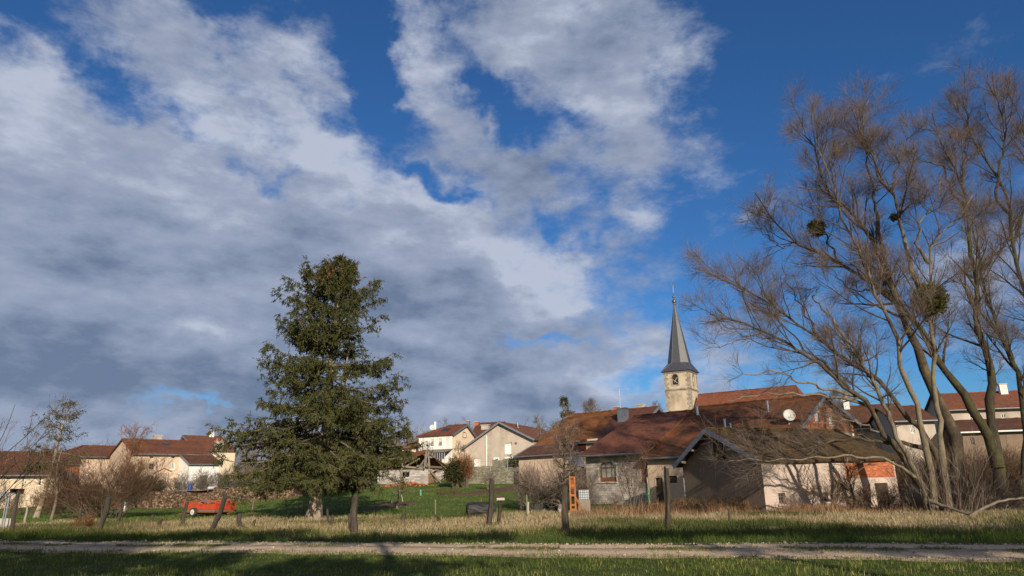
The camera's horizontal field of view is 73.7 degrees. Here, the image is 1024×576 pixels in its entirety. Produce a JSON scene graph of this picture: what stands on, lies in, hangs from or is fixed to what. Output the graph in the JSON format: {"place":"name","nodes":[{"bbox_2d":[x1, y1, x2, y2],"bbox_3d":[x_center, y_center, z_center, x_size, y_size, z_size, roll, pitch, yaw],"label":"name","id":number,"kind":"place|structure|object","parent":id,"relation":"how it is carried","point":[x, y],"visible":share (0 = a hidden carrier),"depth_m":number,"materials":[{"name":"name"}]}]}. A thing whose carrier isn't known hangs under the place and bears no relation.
{"place":"outdoors","nodes":[
{"label":"outdoors","id":0,"kind":"place"},
{"bbox_2d":[0,468,1023,575],"bbox_3d":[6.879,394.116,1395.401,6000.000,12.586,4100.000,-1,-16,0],"label":"ground","id":1,"kind":"structure","parent":0,"point":[663,572],"depth_m":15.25,"materials":[{"name":"green plant"}]},
{"bbox_2d":[0,518,10,526],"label":"wall","id":2,"kind":"structure","parent":1,"relation":"on","point":[7,522],"depth_m":35.55,"materials":[{"name":"paint"}]},
{"bbox_2d":[0,492,13,527],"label":"pipe frame","id":3,"kind":"object","parent":1,"relation":"on","point":[5,508],"visible":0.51,"depth_m":34.56,"materials":[{"name":"metal"}]},
{"bbox_2d":[10,490,20,530],"bbox_3d":[-21.070,9.546,28.932,0.222,1.899,0.202,-1,-16,0],"label":"fence post","id":4,"kind":"object","parent":1,"relation":"on","point":[13,513],"visible":0.77,"depth_m":28.88,"materials":[{"name":"brown wood"}]},
{"bbox_2d":[0,451,59,508],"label":"house","id":5,"kind":"structure","parent":1,"relation":"on","point":[14,478],"depth_m":74.75,"materials":[{"name":"white paint"}]},
{"bbox_2d":[0,482,62,515],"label":"shrub","id":6,"kind":"object","parent":1,"relation":"on","point":[20,502],"visible":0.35,"depth_m":58.93,"materials":[{"name":"brown plant"}]},
{"bbox_2d":[0,392,84,502],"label":"hazel","id":7,"kind":"object","parent":1,"relation":"on","point":[12,458],"visible":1,"depth_m":20.46,"materials":[{"name":"brown plant"}]},
{"bbox_2d":[15,399,93,517],"bbox_3d":[-36.396,13.582,54.613,4.991,9.396,5.239,-10,-18,28],"label":"tree","id":8,"kind":"object","parent":1,"relation":"on","point":[37,514],"visible":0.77,"depth_m":54.67,"materials":[{"name":"brown plant"}]},
{"bbox_2d":[47,442,74,520],"bbox_3d":[-32.123,13.679,48.293,1.697,5.549,1.671,7,-18,-27],"label":"bare tree","id":9,"kind":"object","parent":1,"relation":"on","point":[55,502],"visible":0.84,"depth_m":48.19,"materials":[{"name":"brown plant"}]},
{"bbox_2d":[46,450,82,488],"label":"brick shed","id":10,"kind":"structure","parent":1,"relation":"on","point":[69,452],"depth_m":92.83,"materials":[{"name":"brown tile"}]},
{"bbox_2d":[31,487,100,510],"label":"shrub","id":11,"kind":"object","parent":1,"relation":"on","point":[32,495],"visible":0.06,"depth_m":66.28,"materials":[{"name":"brown plant"}]},
{"bbox_2d":[28,483,120,518],"bbox_3d":[-32.632,15.931,51.137,5.834,3.161,6.144,13,-21,-41],"label":"shrub","id":12,"kind":"object","parent":1,"relation":"on","point":[63,509],"visible":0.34,"depth_m":49.99,"materials":[{"name":"brown plant"}]},
{"bbox_2d":[71,513,99,529],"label":"shrub","id":13,"kind":"object","parent":1,"relation":"on","point":[91,521],"visible":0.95,"depth_m":29.20,"materials":[{"name":"brown plant"}]},
{"bbox_2d":[65,445,114,486],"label":"barn house","id":14,"kind":"structure","parent":1,"relation":"on","point":[96,451],"depth_m":107.56,"materials":[{"name":"paint"}]},
{"bbox_2d":[20,438,185,518],"bbox_3d":[-29.750,13.908,50.450,10.110,6.135,10.464,-7,-17,21],"label":"shrub","id":15,"kind":"object","parent":1,"relation":"on","point":[127,488],"visible":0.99,"depth_m":48.85,"materials":[{"name":"brown plant"}]},
{"bbox_2d":[96,494,111,530],"bbox_3d":[-17.609,9.769,29.378,0.483,1.697,0.291,-1,-16,0],"label":"fence post","id":16,"kind":"object","parent":1,"relation":"on","point":[106,510],"visible":0.82,"depth_m":29.36,"materials":[{"name":"brown wood"}]},
{"bbox_2d":[117,502,124,522],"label":"fence post","id":17,"kind":"object","parent":1,"relation":"on","point":[121,511],"visible":0.75,"depth_m":39.50,"materials":[{"name":"brown wood"}]},
{"bbox_2d":[111,420,156,509],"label":"bare tree","id":18,"kind":"object","parent":1,"relation":"on","point":[131,445],"visible":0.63,"depth_m":66.39,"materials":[{"name":"brown plant"}]},
{"bbox_2d":[121,476,165,493],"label":"shrub","id":19,"kind":"object","parent":1,"relation":"on","point":[160,488],"visible":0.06,"depth_m":80.96,"materials":[{"name":"brown plant"}]},
{"bbox_2d":[106,419,225,490],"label":"cream house","id":20,"kind":"structure","parent":1,"relation":"on","point":[196,453],"depth_m":101.10,"materials":[{"name":"beige paint"}]},
{"bbox_2d":[181,501,188,524],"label":"fence post","id":21,"kind":"object","parent":1,"relation":"on","point":[183,515],"visible":0.82,"depth_m":33.88,"materials":[{"name":"brown wood"}]},
{"bbox_2d":[161,463,218,491],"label":"shrub","id":22,"kind":"object","parent":1,"relation":"on","point":[198,484],"visible":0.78,"depth_m":82.68,"materials":[{"name":"grey plant"}]},
{"bbox_2d":[178,500,235,516],"bbox_3d":[-22.419,15.941,49.396,4.603,1.047,2.390,-8,-17,23],"label":"farm trailer","id":23,"kind":"object","parent":1,"relation":"on","point":[194,508],"visible":0.79,"depth_m":48.41,"materials":[{"name":"red metal"}]},
{"bbox_2d":[180,428,237,479],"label":"cream house","id":24,"kind":"structure","parent":1,"relation":"on","point":[207,442],"depth_m":118.72,"materials":[{"name":"white paint"}]},
{"bbox_2d":[209,494,227,530],"bbox_3d":[-11.775,9.077,27.259,0.748,1.668,0.236,-4,-16,12],"label":"fence post","id":25,"kind":"object","parent":1,"relation":"on","point":[219,513],"visible":0.81,"depth_m":27.21,"materials":[{"name":"brown wood"}]},
{"bbox_2d":[191,459,255,488],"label":"shrub","id":26,"kind":"object","parent":1,"relation":"on","point":[233,481],"visible":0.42,"depth_m":85.63,"materials":[{"name":"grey plant"}]},
{"bbox_2d":[236,513,241,527],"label":"fence post","id":27,"kind":"object","parent":1,"relation":"on","point":[238,520],"visible":0.77,"depth_m":29.34,"materials":[{"name":"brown wood"}]},
{"bbox_2d":[113,476,369,508],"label":"stone wall","id":28,"kind":"structure","parent":1,"relation":"on","point":[180,498],"depth_m":68.73,"materials":[{"name":"grey stone"}]},
{"bbox_2d":[232,453,290,482],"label":"shrub","id":29,"kind":"object","parent":1,"relation":"on","point":[249,468],"visible":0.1,"depth_m":94.36,"materials":[{"name":"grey plant"}]},
{"bbox_2d":[23,415,556,471],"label":"woodland","id":30,"kind":"object","parent":1,"relation":"on","point":[257,451],"visible":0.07,"depth_m":198.16,"materials":[{"name":"plant"}]},
{"bbox_2d":[0,483,611,523],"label":"garden grass","id":31,"kind":"structure","parent":1,"relation":"on","point":[32,519],"depth_m":56.39,"materials":[{"name":"green plant"}]},
{"bbox_2d":[203,253,428,519],"bbox_3d":[-12.139,5.977,43.554,13.177,17.014,13.656,-1,-16,0],"label":"spruce","id":32,"kind":"object","parent":1,"relation":"on","point":[309,465],"visible":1,"depth_m":41.56,"materials":[{"name":"green plant"}]},
{"bbox_2d":[350,494,357,533],"bbox_3d":[-5.702,8.290,24.767,0.251,1.578,0.300,-7,-17,19],"label":"fence post","id":33,"kind":"object","parent":1,"relation":"on","point":[353,517],"visible":0.84,"depth_m":24.69,"materials":[{"name":"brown wood"}]},
{"bbox_2d":[361,501,419,511],"bbox_3d":[-10.625,17.137,53.608,3.499,0.520,10.747,-6,-17,17],"label":"soil bed","id":34,"kind":"object","parent":1,"relation":"on","point":[387,505],"visible":0.82,"depth_m":54.56,"materials":[{"name":"brown soil"}]},
{"bbox_2d":[382,470,416,508],"bbox_3d":[-8.773,15.553,52.617,2.675,3.036,1.943,-1,-16,0],"label":"bare tree","id":35,"kind":"object","parent":1,"relation":"on","point":[398,488],"visible":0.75,"depth_m":52.59,"materials":[{"name":"grey plant"}]},
{"bbox_2d":[368,450,447,483],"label":"ruined shed","id":36,"kind":"structure","parent":1,"relation":"on","point":[419,472],"depth_m":84.38,"materials":[{"name":"grey wood"}]},
{"bbox_2d":[402,439,418,451],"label":"annexe","id":37,"kind":"structure","parent":1,"relation":"on","point":[413,450],"depth_m":123.97,"materials":[{"name":"paint"}]},
{"bbox_2d":[385,482,438,486],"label":"brick heap","id":38,"kind":"object","parent":1,"relation":"on","point":[412,484],"visible":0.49,"depth_m":79.62,"materials":[{"name":"brick"}]},
{"bbox_2d":[416,422,476,462],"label":"white house","id":39,"kind":"structure","parent":1,"relation":"on","point":[444,439],"depth_m":117.67,"materials":[{"name":"paint"}]},
{"bbox_2d":[434,484,460,494],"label":"shrub","id":40,"kind":"object","parent":1,"relation":"on","point":[447,492],"visible":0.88,"depth_m":66.80,"materials":[{"name":"brown plant"}]},
{"bbox_2d":[441,456,469,488],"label":"shrub","id":41,"kind":"object","parent":1,"relation":"on","point":[452,475],"visible":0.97,"depth_m":74.77,"materials":[{"name":"green plant"}]},
{"bbox_2d":[451,439,470,458],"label":"bare tree","id":42,"kind":"object","parent":1,"relation":"on","point":[462,449],"visible":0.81,"depth_m":98.16,"materials":[{"name":"brown plant"}]},
{"bbox_2d":[447,451,480,487],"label":"shrub","id":43,"kind":"object","parent":1,"relation":"on","point":[468,461],"visible":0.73,"depth_m":75.42,"materials":[{"name":"brown plant"}]},
{"bbox_2d":[466,502,495,515],"bbox_3d":[-1.946,13.725,42.312,1.811,0.896,0.871,1,-16,-8],"label":"wrapped bale","id":44,"kind":"object","parent":1,"relation":"on","point":[474,508],"visible":0.64,"depth_m":41.97,"materials":[{"name":"black plastic"}]},
{"bbox_2d":[467,420,504,436],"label":"house","id":45,"kind":"structure","parent":1,"relation":"on","point":[479,428],"depth_m":133.90,"materials":[{"name":"brown tile"}]},
{"bbox_2d":[450,484,525,496],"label":"soil bed","id":46,"kind":"object","parent":1,"relation":"on","point":[499,490],"visible":0.68,"depth_m":67.39,"materials":[{"name":"brown soil"}]},
{"bbox_2d":[479,467,497,489],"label":"shrub","id":47,"kind":"object","parent":46,"relation":"on","point":[485,478],"visible":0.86,"depth_m":71.33,"materials":[{"name":"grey plant"}]},
{"bbox_2d":[486,478,493,526],"bbox_3d":[-0.883,8.700,27.445,0.362,2.043,0.272,-1,-16,0],"label":"fence post","id":48,"kind":"object","parent":1,"relation":"on","point":[491,502],"visible":0.85,"depth_m":27.41,"materials":[{"name":"brown wood"}]},
{"bbox_2d":[473,466,518,471],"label":"stone wall","id":49,"kind":"structure","parent":1,"relation":"on","point":[486,468],"depth_m":97.98,"materials":[{"name":"beige stone"}]},
{"bbox_2d":[496,495,504,524],"bbox_3d":[-0.520,9.706,29.617,0.371,1.390,0.345,2,-16,-10],"label":"fence post","id":50,"kind":"object","parent":1,"relation":"on","point":[499,508],"visible":0.87,"depth_m":29.61,"materials":[{"name":"brown wood"}]},
{"bbox_2d":[492,459,511,466],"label":"stone wall","id":51,"kind":"structure","parent":1,"relation":"on","point":[502,463],"depth_m":102.00,"materials":[{"name":"beige stone"}]},
{"bbox_2d":[460,421,546,466],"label":"gable house","id":52,"kind":"structure","parent":1,"relation":"on","point":[499,440],"depth_m":115.94,"materials":[{"name":"white paint"}]},
{"bbox_2d":[505,444,510,453],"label":"window","id":53,"kind":"structure","parent":52,"relation":"in","point":[507,446],"depth_m":114.82,"materials":[{"name":"white paint"}]},
{"bbox_2d":[0,507,1023,544],"bbox_3d":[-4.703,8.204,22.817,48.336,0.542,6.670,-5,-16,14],"label":"verge grass","id":54,"kind":"structure","parent":1,"relation":"on","point":[228,536],"depth_m":20.56,"materials":[{"name":"green plant"}]},
{"bbox_2d":[509,454,518,467],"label":"shrub","id":55,"kind":"object","parent":1,"relation":"on","point":[511,461],"visible":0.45,"depth_m":99.24,"materials":[{"name":"green plant"}]},
{"bbox_2d":[466,470,586,488],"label":"stone wall","id":56,"kind":"structure","parent":1,"relation":"on","point":[503,477],"depth_m":81.41,"materials":[{"name":"grey stone"}]},
{"bbox_2d":[512,470,561,510],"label":"shrub","id":57,"kind":"object","parent":1,"relation":"on","point":[520,488],"visible":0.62,"depth_m":45.45,"materials":[{"name":"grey plant"}]},
{"bbox_2d":[534,502,543,511],"bbox_3d":[1.786,14.552,45.235,0.720,0.720,0.240,-1,-16,0],"label":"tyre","id":58,"kind":"object","parent":1,"relation":"on","point":[539,505],"visible":0.71,"depth_m":45.14,"materials":[{"name":"rubber"}]},
{"bbox_2d":[531,415,547,443],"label":"bare tree","id":59,"kind":"object","parent":1,"relation":"on","point":[537,426],"visible":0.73,"depth_m":98.05,"materials":[{"name":"grey plant"}]},
{"bbox_2d":[538,499,560,512],"bbox_3d":[2.664,14.765,46.230,1.799,0.863,1.760,-1,-16,0],"label":"flatbed cart","id":60,"kind":"object","parent":1,"relation":"on","point":[550,508],"visible":0.4,"depth_m":45.63,"materials":[{"name":"grey wood"}]},
{"bbox_2d":[509,455,606,511],"bbox_3d":[3.199,13.645,47.091,7.113,4.305,7.746,-1,-16,0],"label":"shrub","id":61,"kind":"object","parent":1,"relation":"on","point":[525,480],"visible":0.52,"depth_m":46.00,"materials":[{"name":"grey plant"}]},
{"bbox_2d":[539,403,588,508],"bbox_3d":[3.301,11.083,44.299,3.853,7.059,2.988,-10,-18,29],"label":"bare tree","id":62,"kind":"object","parent":1,"relation":"on","point":[570,467],"visible":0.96,"depth_m":43.88,"materials":[{"name":"brown plant"}]},
{"bbox_2d":[553,394,575,426],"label":"conifer","id":63,"kind":"object","parent":1,"relation":"on","point":[565,400],"visible":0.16,"depth_m":110.73,"materials":[{"name":"green plant"}]},
{"bbox_2d":[561,485,569,535],"bbox_3d":[1.666,6.986,21.287,0.214,1.640,0.220,-7,-17,21],"label":"fence post","id":64,"kind":"object","parent":1,"relation":"on","point":[564,516],"visible":0.84,"depth_m":21.22,"materials":[{"name":"brown wood"}]},
{"bbox_2d":[569,476,581,514],"bbox_3d":[3.932,12.814,42.055,0.916,2.355,0.450,-1,-16,0],"label":"lift mast","id":65,"kind":"object","parent":1,"relation":"on","point":[572,484],"visible":0.78,"depth_m":42.06,"materials":[{"name":"orange metal"}]},
{"bbox_2d":[567,457,584,507],"bbox_3d":[5.083,15.283,53.809,1.175,3.981,2.926,-1,-16,0],"label":"open shelter","id":66,"kind":"object","parent":1,"relation":"on","point":[581,463],"visible":0.4,"depth_m":53.12,"materials":[{"name":"grey wood"}]},
{"bbox_2d":[577,489,590,511],"bbox_3d":[4.592,13.737,43.842,0.758,1.546,1.000,-1,-16,0],"label":"liquid tank","id":67,"kind":"object","parent":1,"relation":"on","point":[584,500],"visible":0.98,"depth_m":43.47,"materials":[{"name":"white plastic"}]},
{"bbox_2d":[514,390,662,489],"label":"farmhouse","id":68,"kind":"object","parent":1,"relation":"on","point":[595,427],"visible":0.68,"depth_m":79.68,"materials":[{"name":"brown tile"}]},
{"bbox_2d":[575,396,602,412],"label":"bare tree","id":69,"kind":"object","parent":1,"relation":"on","point":[590,402],"visible":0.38,"depth_m":163.28,"materials":[{"name":"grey plant"}]},
{"bbox_2d":[578,469,606,500],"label":"shrub","id":70,"kind":"object","parent":1,"relation":"on","point":[591,486],"visible":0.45,"depth_m":45.58,"materials":[{"name":"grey plant"}]},
{"bbox_2d":[590,493,622,510],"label":"shrub","id":71,"kind":"object","parent":1,"relation":"on","point":[612,505],"visible":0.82,"depth_m":43.75,"materials":[{"name":"brown plant"}]},
{"bbox_2d":[579,431,671,507],"bbox_3d":[7.561,12.137,44.932,5.349,5.137,7.231,-11,-19,32],"label":"shrub","id":72,"kind":"object","parent":1,"relation":"on","point":[630,470],"visible":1,"depth_m":44.82,"materials":[{"name":"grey plant"}]},
{"bbox_2d":[579,405,698,504],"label":"block house","id":73,"kind":"structure","parent":1,"relation":"on","point":[656,427],"depth_m":60.69,"materials":[{"name":"brown tile"}]},
{"bbox_2d":[597,459,617,482],"bbox_3d":[8.476,16.149,60.177,0.360,2.014,2.204,14,-22,-43],"label":"window","id":74,"kind":"structure","parent":73,"relation":"in","point":[605,466],"depth_m":60.29,"materials":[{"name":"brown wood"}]},
{"bbox_2d":[641,459,647,482],"bbox_3d":[11.218,15.381,57.561,0.060,2.034,0.720,14,-22,-43],"label":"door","id":75,"kind":"structure","parent":73,"relation":"in","point":[644,481],"depth_m":57.55,"materials":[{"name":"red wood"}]},
{"bbox_2d":[637,496,684,510],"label":"shrub","id":76,"kind":"object","parent":1,"relation":"on","point":[673,501],"visible":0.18,"depth_m":44.47,"materials":[{"name":"brown plant"}]},
{"bbox_2d":[664,466,670,526],"bbox_3d":[5.661,7.696,24.927,0.288,2.296,0.307,-1,-16,0],"label":"fence post","id":77,"kind":"object","parent":1,"relation":"on","point":[667,498],"visible":0.87,"depth_m":24.87,"materials":[{"name":"brown wood"}]},
{"bbox_2d":[675,494,756,511],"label":"shrub","id":78,"kind":"object","parent":1,"relation":"on","point":[702,502],"visible":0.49,"depth_m":41.14,"materials":[{"name":"brown plant"}]},
{"bbox_2d":[661,284,822,411],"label":"church","id":79,"kind":"structure","parent":1,"relation":"on","point":[680,371],"depth_m":146.93,"materials":[{"name":"beige stone"}]},
{"bbox_2d":[643,393,860,505],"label":"brick gable house","id":80,"kind":"structure","parent":1,"relation":"on","point":[674,442],"depth_m":56.84,"materials":[{"name":"brown tile"}]},
{"bbox_2d":[656,478,663,503],"bbox_3d":[12.193,16.594,55.850,0.060,2.052,0.724,14,-22,-43],"label":"door","id":81,"kind":"structure","parent":80,"relation":"in","point":[660,492],"depth_m":55.92,"materials":[{"name":"brown wood"}]},
{"bbox_2d":[576,495,942,516],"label":"russet weeds","id":82,"kind":"object","parent":1,"relation":"on","point":[626,510],"visible":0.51,"depth_m":38.30,"materials":[{"name":"brown plant"}]},
{"bbox_2d":[672,427,899,510],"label":"barn","id":83,"kind":"structure","parent":1,"relation":"on","point":[701,479],"depth_m":44.44,"materials":[{"name":"brown wood"}]},
{"bbox_2d":[875,483,888,506],"bbox_3d":[24.008,13.577,44.394,1.132,1.717,0.060,5,-17,-20],"label":"door","id":84,"kind":"structure","parent":83,"relation":"in","point":[880,484],"depth_m":44.54,"materials":[{"name":"brown wood"}]},
{"bbox_2d":[788,463,858,509],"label":"shrub","id":85,"kind":"object","parent":1,"relation":"on","point":[826,489],"visible":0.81,"depth_m":39.44,"materials":[{"name":"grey plant"}]},
{"bbox_2d":[829,387,854,405],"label":"bare tree","id":86,"kind":"object","parent":1,"relation":"on","point":[839,400],"visible":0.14,"depth_m":148.25,"materials":[{"name":"grey plant"}]},
{"bbox_2d":[670,64,1016,512],"bbox_3d":[18.628,-1.552,39.212,20.489,27.854,11.880,-1,-16,0],"label":"willow","id":87,"kind":"object","parent":1,"relation":"on","point":[945,480],"visible":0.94,"depth_m":37.12,"materials":[{"name":"brown plant"}]},
{"bbox_2d":[910,280,951,318],"bbox_3d":[22.651,0.638,37.038,2.126,2.136,2.068,-1,-16,0],"label":"mistletoe","id":88,"kind":"object","parent":87,"relation":"attached to","point":[943,303],"visible":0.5,"depth_m":36.56,"materials":[{"name":"green plant"}]},
{"bbox_2d":[822,444,874,507],"bbox_3d":[19.173,10.674,38.731,2.998,4.074,3.040,-1,-16,0],"label":"bare tree","id":89,"kind":"object","parent":1,"relation":"on","point":[851,469],"visible":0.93,"depth_m":38.73,"materials":[{"name":"grey plant"}]},
{"bbox_2d":[842,395,894,446],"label":"house","id":90,"kind":"structure","parent":1,"relation":"on","point":[863,411],"depth_m":73.53,"materials":[{"name":"brown tile"}]},
{"bbox_2d":[827,470,915,511],"bbox_3d":[20.052,11.484,38.118,4.473,2.492,4.698,-13,-20,37],"label":"shrub","id":91,"kind":"object","parent":1,"relation":"on","point":[892,498],"visible":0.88,"depth_m":37.66,"materials":[{"name":"brown plant"}]},
{"bbox_2d":[724,79,1023,508],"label":"willow","id":92,"kind":"object","parent":1,"relation":"on","point":[989,430],"visible":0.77,"depth_m":43.62,"materials":[{"name":"brown plant"}]},
{"bbox_2d":[806,218,826,238],"bbox_3d":[19.764,-3.896,44.235,1.312,1.361,1.301,6,-18,-24],"label":"mistletoe","id":93,"kind":"object","parent":92,"relation":"attached to","point":[822,223],"visible":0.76,"depth_m":44.01,"materials":[{"name":"green plant"}]},
{"bbox_2d":[867,405,937,491],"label":"house","id":94,"kind":"structure","parent":1,"relation":"on","point":[907,432],"depth_m":64.73,"materials":[{"name":"white paint"}]},
{"bbox_2d":[863,440,983,497],"bbox_3d":[27.874,13.432,48.640,11.082,5.381,10.802,-1,-16,0],"label":"shrub","id":95,"kind":"object","parent":1,"relation":"on","point":[905,473],"visible":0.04,"depth_m":45.71,"materials":[{"name":"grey plant"}]},
{"bbox_2d":[873,435,1020,504],"bbox_3d":[30.100,12.622,46.574,11.312,5.170,10.292,-5,-16,14],"label":"shrub","id":96,"kind":"object","parent":1,"relation":"on","point":[1008,463],"visible":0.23,"depth_m":44.21,"materials":[{"name":"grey plant"}]},
{"bbox_2d":[929,499,981,516],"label":"fallen branch","id":97,"kind":"object","parent":1,"relation":"on","point":[944,506],"visible":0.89,"depth_m":31.02,"materials":[{"name":"brown wood"}]},
{"bbox_2d":[890,473,1023,511],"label":"shrub","id":98,"kind":"object","parent":1,"relation":"on","point":[1011,503],"visible":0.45,"depth_m":35.11,"materials":[{"name":"brown plant"}]},
{"bbox_2d":[924,383,1020,433],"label":"house","id":99,"kind":"structure","parent":1,"relation":"on","point":[1006,402],"depth_m":83.34,"materials":[{"name":"white paint"}]},
{"bbox_2d":[931,440,1020,502],"bbox_3d":[34.651,12.698,48.285,11.728,5.215,11.704,-1,-16,0],"label":"shrub","id":100,"kind":"object","parent":1,"relation":"on","point":[1019,452],"visible":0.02,"depth_m":47.29,"materials":[{"name":"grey plant"}]},
{"bbox_2d":[932,53,1023,505],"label":"willow","id":101,"kind":"object","parent":1,"relation":"on","point":[1016,130],"visible":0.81,"depth_m":46.13,"materials":[{"name":"brown plant"}]},
{"bbox_2d":[943,417,1022,497],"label":"house","id":102,"kind":"structure","parent":1,"relation":"on","point":[1011,429],"depth_m":60.06,"materials":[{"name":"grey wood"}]},
{"bbox_2d":[969,495,1023,516],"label":"fallen branch","id":103,"kind":"object","parent":1,"relation":"on","point":[990,505],"visible":0.94,"depth_m":30.23,"materials":[{"name":"wood"}]},
{"bbox_2d":[0,505,1023,538],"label":"meadow grass","id":104,"kind":"structure","parent":0,"point":[836,521],"depth_m":28.56,"materials":[{"name":"green plant"}]},
{"bbox_2d":[0,539,1023,561],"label":"gravel track","id":105,"kind":"structure","parent":0,"point":[1001,552],"depth_m":16.38,"materials":[{"name":"grey gravel"}]},
{"bbox_2d":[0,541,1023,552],"bbox_3d":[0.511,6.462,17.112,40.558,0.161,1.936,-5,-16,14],"label":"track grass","id":106,"kind":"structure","parent":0,"point":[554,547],"depth_m":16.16,"materials":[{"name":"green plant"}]},
{"bbox_2d":[0,0,1023,465],"label":"sky","id":107,"kind":"structure","parent":0,"point":[523,181],"materials":[{"name":"blue"}]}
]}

